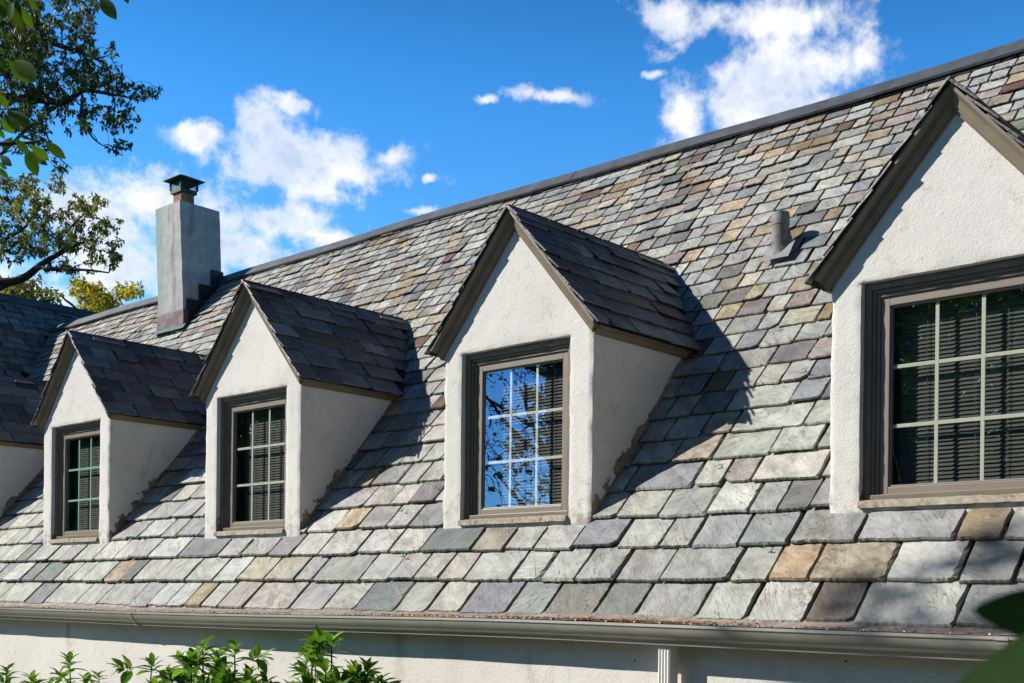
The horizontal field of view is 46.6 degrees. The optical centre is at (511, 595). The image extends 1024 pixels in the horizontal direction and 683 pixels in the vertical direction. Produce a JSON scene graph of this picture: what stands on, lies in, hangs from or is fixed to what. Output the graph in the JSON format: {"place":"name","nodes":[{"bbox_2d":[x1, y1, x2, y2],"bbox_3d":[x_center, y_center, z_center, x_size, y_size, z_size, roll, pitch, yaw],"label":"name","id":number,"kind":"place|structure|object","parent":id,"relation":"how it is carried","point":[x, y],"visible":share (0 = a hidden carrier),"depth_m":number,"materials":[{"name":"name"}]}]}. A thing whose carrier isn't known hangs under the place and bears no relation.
{"place":"outdoors","nodes":[
{"label":"outdoors","id":0,"kind":"place"},
{"bbox_2d":[0,39,1023,682],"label":"house","id":1,"kind":"structure","parent":0,"point":[764,371],"depth_m":8.49,"materials":[{"name":"stone"}]},
{"bbox_2d":[3,605,989,633],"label":"leaf litter","id":2,"kind":"object","parent":1,"relation":"on","point":[625,620],"visible":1,"depth_m":6.87,"materials":[{"name":"brown plant"}]},
{"bbox_2d":[0,0,1023,311],"label":"sky","id":3,"kind":"structure","parent":0,"point":[306,124],"materials":[{"name":"blue"}]},
{"label":"ground","id":4,"kind":"structure","parent":0,"visible":0},
{"bbox_2d":[0,273,64,304],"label":"hedge maple","id":5,"kind":"object","parent":4,"relation":"on","point":[16,289],"visible":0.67,"depth_m":26.75,"materials":[{"name":"green plant"}]},
{"bbox_2d":[0,651,107,682],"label":"shrub","id":6,"kind":"object","parent":4,"relation":"on","point":[69,657],"visible":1,"depth_m":9.87,"materials":[{"name":"green plant"}]},
{"bbox_2d":[0,171,126,288],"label":"oak tree","id":7,"kind":"object","parent":4,"relation":"on","point":[67,247],"visible":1,"depth_m":21.84,"materials":[{"name":"green plant"}]},
{"bbox_2d":[0,0,128,178],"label":"chestnut tree","id":8,"kind":"object","parent":4,"relation":"on","point":[23,71],"visible":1,"depth_m":4.07,"materials":[{"name":"green plant"}]},
{"bbox_2d":[0,0,163,175],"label":"oak tree","id":9,"kind":"object","parent":4,"relation":"on","point":[15,44],"visible":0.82,"depth_m":18.61,"materials":[{"name":"green plant"}]},
{"bbox_2d":[59,274,144,312],"bbox_3d":[-9.287,-2.828,29.715,4.796,10.730,2.123,1,0,13],"label":"maple tree","id":10,"kind":"object","parent":4,"relation":"on","point":[95,298],"visible":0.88,"depth_m":29.67,"materials":[{"name":"green plant"}]},
{"bbox_2d":[105,635,280,682],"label":"shrub","id":11,"kind":"object","parent":4,"relation":"on","point":[220,671],"visible":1,"depth_m":8.33,"materials":[{"name":"green plant"}]},
{"bbox_2d":[283,624,401,682],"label":"shrub","id":12,"kind":"object","parent":4,"relation":"on","point":[314,644],"visible":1,"depth_m":7.61,"materials":[{"name":"green plant"}]},
{"bbox_2d":[958,589,1023,682],"bbox_3d":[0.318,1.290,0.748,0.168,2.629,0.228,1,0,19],"label":"rhododendron","id":13,"kind":"object","parent":4,"relation":"on","point":[1004,613],"visible":1,"depth_m":0.68,"materials":[{"name":"green plant"}]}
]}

